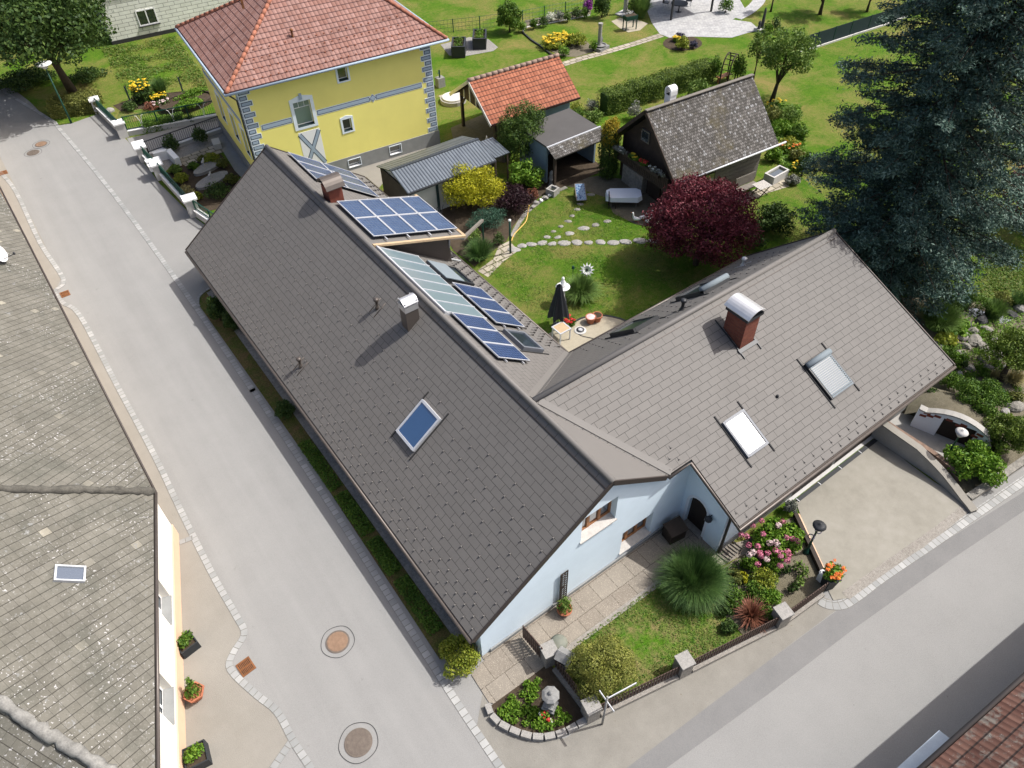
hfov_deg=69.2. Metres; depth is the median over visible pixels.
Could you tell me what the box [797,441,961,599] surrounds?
driveway
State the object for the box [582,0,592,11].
shrub
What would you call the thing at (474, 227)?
water chute
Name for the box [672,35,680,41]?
flowering plant
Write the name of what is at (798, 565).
rose bush
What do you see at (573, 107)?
shrub
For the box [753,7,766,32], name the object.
stone obelisk
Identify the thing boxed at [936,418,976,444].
door
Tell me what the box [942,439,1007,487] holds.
shrub
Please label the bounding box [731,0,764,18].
patio walk
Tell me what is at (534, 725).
bedding plant
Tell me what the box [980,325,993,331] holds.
boulder
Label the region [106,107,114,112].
boulder
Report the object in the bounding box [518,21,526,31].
shrub
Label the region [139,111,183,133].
hedge
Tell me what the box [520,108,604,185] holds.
flat roof shed
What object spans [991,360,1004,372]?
cushion plant
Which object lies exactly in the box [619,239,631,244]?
stepping stone
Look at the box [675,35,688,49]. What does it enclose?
shrub
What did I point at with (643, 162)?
balcony flower
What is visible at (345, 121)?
window
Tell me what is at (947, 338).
hosta
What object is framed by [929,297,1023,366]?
grass
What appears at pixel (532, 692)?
bedding plant
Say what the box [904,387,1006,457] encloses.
garden mound
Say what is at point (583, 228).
stepping stone
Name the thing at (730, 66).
rose arch
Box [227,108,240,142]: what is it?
window
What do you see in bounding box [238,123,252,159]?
window
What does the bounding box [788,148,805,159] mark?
shrub
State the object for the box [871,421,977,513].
retaining wall
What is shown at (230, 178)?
shrub
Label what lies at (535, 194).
shrub
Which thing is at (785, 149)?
flowering plant
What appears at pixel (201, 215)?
railing wall
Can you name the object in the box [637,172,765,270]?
maple tree
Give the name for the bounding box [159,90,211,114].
ring bed
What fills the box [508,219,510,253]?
metal post
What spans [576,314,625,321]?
terrace edging
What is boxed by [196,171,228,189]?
stone slab
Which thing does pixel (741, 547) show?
boot scraper
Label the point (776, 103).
flowering plant
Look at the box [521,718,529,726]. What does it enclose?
bedding plant
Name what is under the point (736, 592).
shrub
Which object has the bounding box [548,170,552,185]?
stone figure
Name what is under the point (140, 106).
flower border soil
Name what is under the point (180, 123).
railing wall
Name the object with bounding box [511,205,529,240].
garden hose
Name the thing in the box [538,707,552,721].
bedding flower
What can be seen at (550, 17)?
shrub
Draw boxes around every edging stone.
[485,703,493,715]
[490,713,500,725]
[499,720,510,732]
[509,726,520,736]
[521,730,531,740]
[533,733,542,741]
[544,731,555,741]
[555,728,566,738]
[566,722,577,734]
[576,717,586,728]
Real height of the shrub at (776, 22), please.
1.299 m
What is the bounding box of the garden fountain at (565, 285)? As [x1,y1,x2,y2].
[556,277,569,302]
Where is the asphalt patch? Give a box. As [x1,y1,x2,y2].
[627,492,1023,767]
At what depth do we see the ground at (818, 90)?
59.03 m
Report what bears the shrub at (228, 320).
on the wall gravel strip at (439, 610)
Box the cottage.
[608,73,786,200]
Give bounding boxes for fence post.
[539,639,557,668]
[580,694,602,724]
[672,650,695,679]
[771,602,794,630]
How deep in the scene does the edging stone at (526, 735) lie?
23.64 m
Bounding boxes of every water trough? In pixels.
[546,184,559,197]
[763,165,788,185]
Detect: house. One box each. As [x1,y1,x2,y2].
[0,187,156,491]
[0,484,185,767]
[98,0,232,44]
[174,0,448,170]
[185,144,956,655]
[898,672,1023,767]
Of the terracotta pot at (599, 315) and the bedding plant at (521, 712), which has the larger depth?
the terracotta pot at (599, 315)
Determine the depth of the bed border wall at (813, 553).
28.28 m
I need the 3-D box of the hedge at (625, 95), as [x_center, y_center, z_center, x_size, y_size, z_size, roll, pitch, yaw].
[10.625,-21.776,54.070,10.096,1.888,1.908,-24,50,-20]
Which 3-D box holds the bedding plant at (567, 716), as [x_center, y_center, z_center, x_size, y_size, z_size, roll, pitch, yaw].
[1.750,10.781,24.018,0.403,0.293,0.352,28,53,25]
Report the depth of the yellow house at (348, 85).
44.46 m
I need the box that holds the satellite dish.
[0,246,15,262]
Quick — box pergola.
[648,0,713,19]
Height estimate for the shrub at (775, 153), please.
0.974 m
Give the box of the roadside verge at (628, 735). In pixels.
[477,597,835,767]
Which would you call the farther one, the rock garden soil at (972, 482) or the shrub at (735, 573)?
the rock garden soil at (972, 482)
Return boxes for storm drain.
[60,290,70,297]
[235,656,255,676]
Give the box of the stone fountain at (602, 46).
[592,22,609,52]
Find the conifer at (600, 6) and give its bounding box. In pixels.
[593,0,610,17]
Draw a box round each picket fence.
[552,660,585,707]
[600,666,679,717]
[692,617,779,672]
[788,583,827,623]
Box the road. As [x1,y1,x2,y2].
[0,88,1023,767]
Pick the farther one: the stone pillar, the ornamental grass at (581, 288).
the stone pillar
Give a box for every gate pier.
[88,95,98,113]
[111,118,128,138]
[131,139,146,162]
[148,156,163,180]
[180,192,198,217]
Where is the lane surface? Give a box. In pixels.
[0,95,494,767]
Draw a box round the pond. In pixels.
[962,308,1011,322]
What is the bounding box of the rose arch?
[718,52,738,84]
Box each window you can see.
[135,7,160,27]
[159,595,171,624]
[160,687,174,724]
[214,90,227,124]
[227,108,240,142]
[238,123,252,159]
[289,93,318,130]
[335,67,350,83]
[340,115,354,133]
[348,156,361,167]
[389,143,401,155]
[580,501,616,543]
[619,517,650,554]
[641,128,650,143]
[705,171,715,180]
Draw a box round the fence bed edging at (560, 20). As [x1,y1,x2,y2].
[523,14,589,31]
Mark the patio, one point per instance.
(697, 18)
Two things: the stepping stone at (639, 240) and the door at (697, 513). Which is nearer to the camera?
the door at (697, 513)
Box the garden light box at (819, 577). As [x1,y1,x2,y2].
[816,569,823,582]
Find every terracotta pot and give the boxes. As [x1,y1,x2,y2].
[183,681,203,702]
[585,313,595,323]
[593,311,602,322]
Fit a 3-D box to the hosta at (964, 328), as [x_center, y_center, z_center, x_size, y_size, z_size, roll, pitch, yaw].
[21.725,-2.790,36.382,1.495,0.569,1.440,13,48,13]
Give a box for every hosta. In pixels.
[934,331,958,345]
[943,318,970,336]
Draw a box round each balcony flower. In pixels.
[612,145,626,153]
[627,152,639,160]
[639,158,647,165]
[648,164,664,177]
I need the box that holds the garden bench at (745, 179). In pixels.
[734,171,757,190]
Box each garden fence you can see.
[431,0,592,32]
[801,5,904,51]
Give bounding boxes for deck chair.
[574,183,586,200]
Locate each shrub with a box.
[0,66,57,93]
[68,66,111,84]
[121,100,137,110]
[143,101,158,110]
[160,134,180,150]
[168,164,182,173]
[172,86,208,100]
[173,172,188,183]
[174,96,203,109]
[180,184,195,193]
[187,161,199,169]
[190,125,207,142]
[194,191,202,199]
[197,154,205,161]
[202,181,231,198]
[204,152,219,162]
[206,295,226,320]
[216,157,228,167]
[222,311,237,330]
[223,173,238,183]
[274,399,295,419]
[438,634,480,680]
[440,162,506,208]
[467,228,481,241]
[493,231,504,244]
[496,0,522,31]
[496,183,534,214]
[507,158,544,189]
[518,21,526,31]
[528,187,538,199]
[529,18,537,28]
[538,16,548,26]
[546,12,555,21]
[553,10,563,20]
[558,45,569,55]
[563,9,571,21]
[568,31,586,45]
[570,100,583,110]
[571,6,580,17]
[574,106,587,117]
[579,6,588,17]
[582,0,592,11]
[584,99,598,110]
[585,107,603,122]
[589,40,598,50]
[626,0,641,13]
[627,99,641,117]
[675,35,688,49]
[685,77,709,95]
[689,39,697,47]
[709,53,722,78]
[714,600,734,616]
[718,0,733,12]
[720,617,738,633]
[721,582,746,611]
[725,568,743,584]
[730,52,747,78]
[739,556,757,571]
[740,571,748,583]
[746,578,769,602]
[748,567,778,590]
[755,201,796,236]
[758,605,773,620]
[759,588,782,605]
[761,20,773,32]
[762,555,780,572]
[764,146,782,160]
[766,104,786,119]
[770,15,780,30]
[773,118,795,134]
[778,104,802,123]
[779,135,801,149]
[783,499,797,512]
[785,174,800,184]
[787,122,809,138]
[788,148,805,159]
[795,151,812,176]
[924,387,938,392]
[939,371,963,390]
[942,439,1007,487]
[952,377,1012,422]
[977,326,1023,381]
[982,411,1023,454]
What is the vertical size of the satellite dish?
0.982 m
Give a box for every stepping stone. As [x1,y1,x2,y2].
[507,247,520,251]
[517,243,526,247]
[526,242,536,246]
[537,240,546,245]
[547,241,555,245]
[558,240,570,245]
[565,231,573,235]
[571,240,581,245]
[578,226,589,230]
[584,240,592,244]
[596,239,605,244]
[607,240,619,244]
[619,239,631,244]
[633,238,646,243]
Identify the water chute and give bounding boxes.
[461,219,483,239]
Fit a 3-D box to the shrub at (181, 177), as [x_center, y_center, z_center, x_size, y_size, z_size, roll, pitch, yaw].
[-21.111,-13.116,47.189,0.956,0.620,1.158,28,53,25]
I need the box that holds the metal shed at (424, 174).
[376,136,496,210]
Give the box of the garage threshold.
[785,436,872,501]
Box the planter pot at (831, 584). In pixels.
[820,571,841,590]
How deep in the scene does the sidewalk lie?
26.00 m
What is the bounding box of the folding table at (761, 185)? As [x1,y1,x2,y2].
[751,180,771,198]
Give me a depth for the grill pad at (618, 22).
64.01 m
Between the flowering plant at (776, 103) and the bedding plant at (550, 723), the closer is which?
the bedding plant at (550, 723)
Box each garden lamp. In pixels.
[803,520,826,554]
[945,427,968,457]
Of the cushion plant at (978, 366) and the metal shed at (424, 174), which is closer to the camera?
the cushion plant at (978, 366)
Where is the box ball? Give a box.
[565,632,638,706]
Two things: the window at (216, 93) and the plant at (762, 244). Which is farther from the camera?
the window at (216, 93)
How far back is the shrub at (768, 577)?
27.02 m
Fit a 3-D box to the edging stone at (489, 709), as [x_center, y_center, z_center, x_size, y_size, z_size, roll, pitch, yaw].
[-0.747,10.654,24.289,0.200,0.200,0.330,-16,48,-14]
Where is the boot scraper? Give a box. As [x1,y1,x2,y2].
[717,541,742,562]
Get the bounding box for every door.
[649,182,660,200]
[687,498,706,531]
[791,432,872,496]
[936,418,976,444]
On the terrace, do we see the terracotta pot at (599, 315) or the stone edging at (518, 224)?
the terracotta pot at (599, 315)
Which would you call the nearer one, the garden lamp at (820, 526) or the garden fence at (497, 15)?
the garden lamp at (820, 526)
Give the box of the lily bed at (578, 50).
[542,41,594,56]
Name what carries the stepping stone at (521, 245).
on the garden lawn at (798, 195)
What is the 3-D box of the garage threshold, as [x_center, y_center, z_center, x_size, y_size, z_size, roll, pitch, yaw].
[13.466,3.413,30.974,6.100,0.001,0.150,-29,52,-24]
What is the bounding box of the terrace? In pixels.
[549,316,624,350]
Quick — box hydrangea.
[738,516,805,568]
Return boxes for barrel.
[497,150,510,162]
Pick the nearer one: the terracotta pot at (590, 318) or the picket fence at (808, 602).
the picket fence at (808, 602)
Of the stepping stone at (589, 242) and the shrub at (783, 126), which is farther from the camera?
the shrub at (783, 126)
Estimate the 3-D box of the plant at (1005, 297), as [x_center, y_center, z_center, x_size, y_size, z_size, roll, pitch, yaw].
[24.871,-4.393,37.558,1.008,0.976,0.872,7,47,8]
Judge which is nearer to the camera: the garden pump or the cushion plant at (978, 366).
the cushion plant at (978, 366)
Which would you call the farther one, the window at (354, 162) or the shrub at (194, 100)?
the shrub at (194, 100)
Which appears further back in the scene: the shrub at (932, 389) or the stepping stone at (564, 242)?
the stepping stone at (564, 242)
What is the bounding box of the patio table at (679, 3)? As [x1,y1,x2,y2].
[671,0,687,12]
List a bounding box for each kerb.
[0,89,504,767]
[0,171,314,767]
[197,288,210,306]
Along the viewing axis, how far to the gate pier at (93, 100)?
53.71 m
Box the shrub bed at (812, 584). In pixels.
[723,517,821,633]
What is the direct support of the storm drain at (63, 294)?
on the lane surface
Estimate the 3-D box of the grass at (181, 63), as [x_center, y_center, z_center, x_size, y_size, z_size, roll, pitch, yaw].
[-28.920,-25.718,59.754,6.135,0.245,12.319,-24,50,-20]
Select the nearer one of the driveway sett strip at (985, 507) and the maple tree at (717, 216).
the driveway sett strip at (985, 507)
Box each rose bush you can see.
[782,564,791,574]
[787,581,799,592]
[791,560,804,570]
[795,575,805,586]
[798,566,809,577]
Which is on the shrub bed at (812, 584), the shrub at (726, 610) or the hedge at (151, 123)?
the shrub at (726, 610)
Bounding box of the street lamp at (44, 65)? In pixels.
[35,60,71,123]
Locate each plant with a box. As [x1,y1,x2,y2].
[128,78,152,104]
[146,91,168,102]
[151,97,170,109]
[177,629,192,648]
[183,677,200,699]
[183,741,204,763]
[497,707,505,717]
[500,702,509,712]
[502,710,510,721]
[506,699,512,708]
[507,693,515,701]
[509,705,520,715]
[510,716,518,724]
[513,699,521,708]
[517,709,524,716]
[518,690,526,697]
[521,701,532,713]
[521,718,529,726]
[522,679,532,691]
[524,708,535,720]
[525,693,534,703]
[527,689,538,700]
[530,683,540,692]
[530,705,538,715]
[530,720,538,730]
[533,676,541,685]
[533,712,545,724]
[538,710,549,722]
[538,723,547,732]
[545,718,555,731]
[554,705,563,717]
[555,718,563,726]
[556,596,572,614]
[560,711,571,722]
[564,314,575,326]
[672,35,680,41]
[731,593,771,634]
[747,235,768,248]
[766,97,786,108]
[780,140,800,153]
[789,160,802,173]
[942,345,956,361]
[943,297,968,312]
[950,342,962,349]
[952,350,967,363]
[954,361,964,372]
[957,358,968,367]
[961,349,974,359]
[963,369,978,379]
[970,293,990,309]
[970,326,988,337]
[971,348,982,354]
[974,362,984,369]
[977,367,991,377]
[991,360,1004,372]
[994,289,1013,305]
[1008,391,1023,401]
[1013,384,1023,391]
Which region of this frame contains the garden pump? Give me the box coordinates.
[435,70,445,87]
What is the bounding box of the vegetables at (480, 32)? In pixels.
[474,28,484,37]
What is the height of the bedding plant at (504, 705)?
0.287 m
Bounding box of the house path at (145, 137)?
[127,120,222,159]
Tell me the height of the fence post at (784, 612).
0.930 m
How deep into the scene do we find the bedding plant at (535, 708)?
24.18 m
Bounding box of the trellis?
[559,570,568,602]
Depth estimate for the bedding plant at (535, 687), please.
24.68 m
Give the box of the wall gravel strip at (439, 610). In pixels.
[207,290,472,649]
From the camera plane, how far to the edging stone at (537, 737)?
23.59 m
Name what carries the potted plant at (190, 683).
in the terracotta pot at (195, 699)
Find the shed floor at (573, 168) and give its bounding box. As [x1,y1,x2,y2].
[518,152,604,187]
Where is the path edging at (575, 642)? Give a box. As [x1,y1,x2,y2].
[566,577,665,650]
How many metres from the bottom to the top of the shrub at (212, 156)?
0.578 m
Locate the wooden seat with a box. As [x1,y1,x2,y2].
[716,72,730,82]
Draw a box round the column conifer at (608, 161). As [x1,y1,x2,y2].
[596,115,622,180]
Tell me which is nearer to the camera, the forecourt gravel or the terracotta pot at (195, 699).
the terracotta pot at (195, 699)
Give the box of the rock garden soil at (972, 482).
[902,294,1023,493]
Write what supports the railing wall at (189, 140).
on the house path at (145, 137)
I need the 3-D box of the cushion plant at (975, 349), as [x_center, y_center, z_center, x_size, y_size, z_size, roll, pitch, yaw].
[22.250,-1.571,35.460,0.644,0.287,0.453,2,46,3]
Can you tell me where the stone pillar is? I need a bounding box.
[615,0,632,16]
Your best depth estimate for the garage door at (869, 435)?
30.78 m
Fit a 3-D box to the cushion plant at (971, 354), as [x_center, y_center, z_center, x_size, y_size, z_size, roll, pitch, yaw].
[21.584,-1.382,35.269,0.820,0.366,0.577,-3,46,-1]
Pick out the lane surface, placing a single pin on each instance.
(292, 573)
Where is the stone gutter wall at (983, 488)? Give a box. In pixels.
[966,455,1023,500]
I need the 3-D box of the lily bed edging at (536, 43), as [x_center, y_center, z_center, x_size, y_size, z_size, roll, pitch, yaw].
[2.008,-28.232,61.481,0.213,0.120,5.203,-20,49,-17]
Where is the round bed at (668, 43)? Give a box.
[663,37,701,50]
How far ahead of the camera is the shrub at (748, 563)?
27.53 m
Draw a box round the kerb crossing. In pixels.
[179,536,192,544]
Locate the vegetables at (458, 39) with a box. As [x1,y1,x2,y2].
[453,36,462,45]
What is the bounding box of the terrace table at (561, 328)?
[551,321,571,344]
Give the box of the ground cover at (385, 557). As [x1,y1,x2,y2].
[297,439,443,635]
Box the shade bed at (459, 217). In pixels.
[437,181,547,265]
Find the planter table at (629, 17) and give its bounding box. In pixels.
[622,13,637,31]
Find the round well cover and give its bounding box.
[440,92,465,106]
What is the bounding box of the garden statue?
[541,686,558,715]
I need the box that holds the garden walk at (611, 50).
[562,34,663,65]
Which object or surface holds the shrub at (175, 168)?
on the forecourt bed at (209, 203)
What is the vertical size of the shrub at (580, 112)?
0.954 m
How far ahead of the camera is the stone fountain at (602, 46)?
60.10 m
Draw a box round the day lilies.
[541,30,573,50]
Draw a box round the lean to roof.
[481,137,509,180]
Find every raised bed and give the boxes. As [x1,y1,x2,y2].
[451,37,466,57]
[472,29,486,49]
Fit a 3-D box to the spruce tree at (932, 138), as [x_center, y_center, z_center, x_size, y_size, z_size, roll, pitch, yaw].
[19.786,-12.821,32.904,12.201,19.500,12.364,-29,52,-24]
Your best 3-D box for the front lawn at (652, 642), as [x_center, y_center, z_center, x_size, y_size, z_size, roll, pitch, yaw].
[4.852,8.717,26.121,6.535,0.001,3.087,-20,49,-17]
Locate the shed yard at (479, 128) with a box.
[451,115,503,141]
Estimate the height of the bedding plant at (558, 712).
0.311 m
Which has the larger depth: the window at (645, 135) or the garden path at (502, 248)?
the window at (645, 135)
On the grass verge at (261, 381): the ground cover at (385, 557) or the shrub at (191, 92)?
the ground cover at (385, 557)
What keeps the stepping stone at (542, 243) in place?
on the garden lawn at (798, 195)
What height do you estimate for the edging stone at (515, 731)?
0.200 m
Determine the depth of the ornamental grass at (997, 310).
36.90 m
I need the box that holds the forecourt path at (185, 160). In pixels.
[180,145,223,165]
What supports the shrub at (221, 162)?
on the forecourt bed at (209, 203)
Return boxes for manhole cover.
[24,148,39,156]
[32,140,49,147]
[321,626,354,657]
[338,722,377,763]
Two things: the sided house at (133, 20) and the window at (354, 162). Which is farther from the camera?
the sided house at (133, 20)
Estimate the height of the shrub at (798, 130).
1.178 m
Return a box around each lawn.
[118,109,160,122]
[483,176,1023,333]
[569,586,741,705]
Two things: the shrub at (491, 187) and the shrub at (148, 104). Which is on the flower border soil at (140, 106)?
the shrub at (148, 104)
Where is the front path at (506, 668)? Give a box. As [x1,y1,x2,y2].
[472,530,753,703]
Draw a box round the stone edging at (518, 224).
[511,186,567,236]
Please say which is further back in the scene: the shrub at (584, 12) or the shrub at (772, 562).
the shrub at (584, 12)
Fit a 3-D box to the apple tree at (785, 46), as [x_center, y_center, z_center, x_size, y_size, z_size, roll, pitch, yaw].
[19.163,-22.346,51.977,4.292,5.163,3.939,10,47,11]
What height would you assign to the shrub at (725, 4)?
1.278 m
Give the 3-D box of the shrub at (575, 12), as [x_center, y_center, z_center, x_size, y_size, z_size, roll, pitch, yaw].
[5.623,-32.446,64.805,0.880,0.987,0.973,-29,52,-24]
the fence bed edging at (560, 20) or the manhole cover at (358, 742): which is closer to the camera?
the manhole cover at (358, 742)
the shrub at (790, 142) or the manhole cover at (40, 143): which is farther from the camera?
the manhole cover at (40, 143)
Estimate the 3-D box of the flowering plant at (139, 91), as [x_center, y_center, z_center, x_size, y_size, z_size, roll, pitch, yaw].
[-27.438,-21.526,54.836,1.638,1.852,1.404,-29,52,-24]
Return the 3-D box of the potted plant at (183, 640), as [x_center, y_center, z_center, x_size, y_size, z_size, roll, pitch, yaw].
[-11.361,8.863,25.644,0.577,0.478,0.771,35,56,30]
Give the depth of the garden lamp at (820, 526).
26.93 m
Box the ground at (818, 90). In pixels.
[0,0,1023,694]
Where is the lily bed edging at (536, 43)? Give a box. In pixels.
[522,32,551,54]
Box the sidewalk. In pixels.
[0,158,287,767]
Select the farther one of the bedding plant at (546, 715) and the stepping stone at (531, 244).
the stepping stone at (531, 244)
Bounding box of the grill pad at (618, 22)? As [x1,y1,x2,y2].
[612,18,647,31]
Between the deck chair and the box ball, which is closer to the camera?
the box ball
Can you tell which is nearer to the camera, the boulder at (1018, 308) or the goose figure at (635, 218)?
the boulder at (1018, 308)
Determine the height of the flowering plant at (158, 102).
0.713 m
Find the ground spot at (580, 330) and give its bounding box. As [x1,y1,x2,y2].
[574,326,585,334]
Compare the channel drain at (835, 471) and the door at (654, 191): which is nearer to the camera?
the channel drain at (835, 471)
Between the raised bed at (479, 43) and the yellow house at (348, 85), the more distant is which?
the raised bed at (479, 43)
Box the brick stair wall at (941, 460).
[888,421,963,482]
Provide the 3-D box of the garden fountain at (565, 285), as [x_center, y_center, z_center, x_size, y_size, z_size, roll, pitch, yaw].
[2.591,-4.737,37.966,0.740,1.600,0.740,-29,52,-24]
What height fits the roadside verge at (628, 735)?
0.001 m
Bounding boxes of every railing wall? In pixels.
[93,98,116,130]
[121,101,216,135]
[140,146,152,162]
[143,116,221,156]
[157,163,185,206]
[192,200,212,222]
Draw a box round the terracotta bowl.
[557,603,571,616]
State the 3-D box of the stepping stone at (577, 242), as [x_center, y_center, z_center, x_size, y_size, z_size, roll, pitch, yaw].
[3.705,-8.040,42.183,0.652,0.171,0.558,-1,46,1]
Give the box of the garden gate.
[522,625,542,656]
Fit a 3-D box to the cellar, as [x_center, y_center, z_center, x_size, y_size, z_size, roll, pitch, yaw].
[18.682,1.857,31.338,3.039,1.510,0.310,26,52,24]
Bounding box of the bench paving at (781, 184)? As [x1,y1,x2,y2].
[747,178,788,201]
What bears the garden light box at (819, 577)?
on the shrub bed at (812, 584)
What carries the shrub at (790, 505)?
on the ground at (818, 90)
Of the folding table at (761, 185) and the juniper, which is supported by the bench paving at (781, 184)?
the folding table at (761, 185)
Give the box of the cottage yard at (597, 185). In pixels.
[568,176,658,226]
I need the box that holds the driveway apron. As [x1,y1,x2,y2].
[842,505,968,598]
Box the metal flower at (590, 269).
[580,264,593,275]
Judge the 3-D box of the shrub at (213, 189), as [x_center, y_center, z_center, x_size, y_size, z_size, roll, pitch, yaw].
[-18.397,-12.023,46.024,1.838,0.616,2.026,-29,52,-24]
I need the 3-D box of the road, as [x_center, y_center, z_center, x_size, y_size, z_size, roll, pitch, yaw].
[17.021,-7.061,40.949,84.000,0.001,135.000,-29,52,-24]
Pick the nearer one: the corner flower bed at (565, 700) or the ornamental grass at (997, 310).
the corner flower bed at (565, 700)
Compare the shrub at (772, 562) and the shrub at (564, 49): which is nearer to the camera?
the shrub at (772, 562)
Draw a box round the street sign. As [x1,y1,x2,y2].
[599,682,636,724]
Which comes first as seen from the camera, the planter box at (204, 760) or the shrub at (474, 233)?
the planter box at (204, 760)
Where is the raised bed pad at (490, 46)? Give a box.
[441,37,497,55]
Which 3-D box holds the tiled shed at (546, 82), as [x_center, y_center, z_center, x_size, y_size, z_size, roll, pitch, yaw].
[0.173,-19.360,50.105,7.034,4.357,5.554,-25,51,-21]
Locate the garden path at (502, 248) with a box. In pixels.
[478,241,515,276]
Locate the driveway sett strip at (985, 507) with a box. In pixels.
[818,475,1023,609]
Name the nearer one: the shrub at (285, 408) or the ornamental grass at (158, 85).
the shrub at (285, 408)
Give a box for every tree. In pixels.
[0,0,118,92]
[494,98,547,159]
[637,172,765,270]
[747,29,771,77]
[757,24,821,101]
[793,0,1023,324]
[818,0,824,14]
[865,0,871,11]
[995,164,1023,234]
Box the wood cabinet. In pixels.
[662,516,688,544]
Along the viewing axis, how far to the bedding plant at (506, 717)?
24.02 m
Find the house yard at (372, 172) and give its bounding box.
[351,145,434,186]
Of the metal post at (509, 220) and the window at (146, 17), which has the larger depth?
the window at (146, 17)
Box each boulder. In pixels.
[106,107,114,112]
[957,332,968,340]
[960,342,971,348]
[965,364,975,371]
[967,334,981,346]
[968,327,979,333]
[974,314,987,324]
[977,341,988,351]
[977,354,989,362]
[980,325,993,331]
[983,364,994,371]
[1001,408,1009,413]
[1005,310,1017,318]
[1006,401,1023,412]
[1013,305,1023,313]
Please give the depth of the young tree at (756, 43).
54.24 m
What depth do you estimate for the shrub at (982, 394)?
31.50 m
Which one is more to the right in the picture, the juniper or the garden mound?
the garden mound
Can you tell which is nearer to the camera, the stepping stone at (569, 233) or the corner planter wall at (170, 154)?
the stepping stone at (569, 233)
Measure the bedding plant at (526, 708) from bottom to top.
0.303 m
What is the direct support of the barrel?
on the ground at (818, 90)
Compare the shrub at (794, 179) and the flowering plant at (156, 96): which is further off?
the flowering plant at (156, 96)
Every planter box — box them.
[179,630,201,658]
[182,739,212,767]
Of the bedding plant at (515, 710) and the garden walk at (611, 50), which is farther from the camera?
the garden walk at (611, 50)
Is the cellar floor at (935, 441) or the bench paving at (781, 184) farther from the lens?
the bench paving at (781, 184)
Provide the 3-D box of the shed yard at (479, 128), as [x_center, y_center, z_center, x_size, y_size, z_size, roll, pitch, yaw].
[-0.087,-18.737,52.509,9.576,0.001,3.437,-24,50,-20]
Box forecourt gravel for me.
[152,134,223,171]
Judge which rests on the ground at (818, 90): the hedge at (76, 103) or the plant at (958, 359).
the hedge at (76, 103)
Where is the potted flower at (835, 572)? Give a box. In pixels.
[823,559,846,582]
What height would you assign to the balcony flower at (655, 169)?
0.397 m
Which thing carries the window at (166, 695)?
in the corner house at (91, 667)
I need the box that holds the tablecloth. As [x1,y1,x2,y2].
[605,188,641,202]
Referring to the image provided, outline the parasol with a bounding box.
[547,284,568,325]
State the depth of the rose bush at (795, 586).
26.85 m
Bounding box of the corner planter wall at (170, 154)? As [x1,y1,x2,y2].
[152,148,181,165]
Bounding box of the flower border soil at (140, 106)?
[113,91,184,111]
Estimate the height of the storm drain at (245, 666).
0.031 m
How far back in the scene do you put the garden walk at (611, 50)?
60.44 m
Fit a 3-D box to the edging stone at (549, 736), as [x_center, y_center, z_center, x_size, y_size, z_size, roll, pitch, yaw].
[1.208,11.247,23.676,0.330,0.200,0.200,-8,47,-6]
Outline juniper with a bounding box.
[465,206,506,228]
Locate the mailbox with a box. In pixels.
[554,646,574,670]
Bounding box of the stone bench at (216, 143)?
[211,138,221,149]
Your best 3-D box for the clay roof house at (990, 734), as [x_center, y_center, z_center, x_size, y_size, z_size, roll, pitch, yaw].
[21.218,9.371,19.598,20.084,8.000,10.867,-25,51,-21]
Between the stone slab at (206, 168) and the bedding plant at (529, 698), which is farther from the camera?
the stone slab at (206, 168)
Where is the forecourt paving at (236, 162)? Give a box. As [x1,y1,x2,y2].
[219,135,246,176]
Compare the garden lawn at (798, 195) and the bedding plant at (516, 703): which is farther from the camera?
the garden lawn at (798, 195)
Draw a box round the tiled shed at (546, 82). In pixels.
[449,53,580,139]
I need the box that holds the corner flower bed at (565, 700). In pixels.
[491,666,582,733]
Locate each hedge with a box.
[44,89,104,118]
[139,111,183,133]
[595,57,716,115]
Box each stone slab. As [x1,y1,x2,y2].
[193,160,218,175]
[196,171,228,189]
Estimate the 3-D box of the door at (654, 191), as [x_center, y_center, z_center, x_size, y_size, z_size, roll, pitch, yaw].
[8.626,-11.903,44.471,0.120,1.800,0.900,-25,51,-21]
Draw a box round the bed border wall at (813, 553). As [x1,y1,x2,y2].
[792,512,823,572]
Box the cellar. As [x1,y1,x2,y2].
[910,404,991,446]
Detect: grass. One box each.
[101,35,206,91]
[147,76,166,94]
[461,235,496,261]
[555,271,604,306]
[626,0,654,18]
[652,538,741,621]
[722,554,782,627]
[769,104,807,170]
[914,298,968,332]
[915,249,1023,303]
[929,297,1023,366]
[947,285,980,308]
[982,297,1010,319]
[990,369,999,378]
[998,368,1023,386]
[1009,288,1023,305]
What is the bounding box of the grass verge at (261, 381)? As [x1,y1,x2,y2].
[199,289,456,658]
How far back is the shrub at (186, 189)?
46.28 m
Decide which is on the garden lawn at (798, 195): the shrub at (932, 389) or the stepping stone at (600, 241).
the stepping stone at (600, 241)
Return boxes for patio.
[648,0,755,37]
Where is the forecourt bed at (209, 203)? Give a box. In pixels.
[166,153,239,211]
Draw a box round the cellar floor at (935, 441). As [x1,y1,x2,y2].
[890,413,964,465]
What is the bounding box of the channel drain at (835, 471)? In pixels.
[796,438,877,501]
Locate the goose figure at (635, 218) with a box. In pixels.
[631,212,640,220]

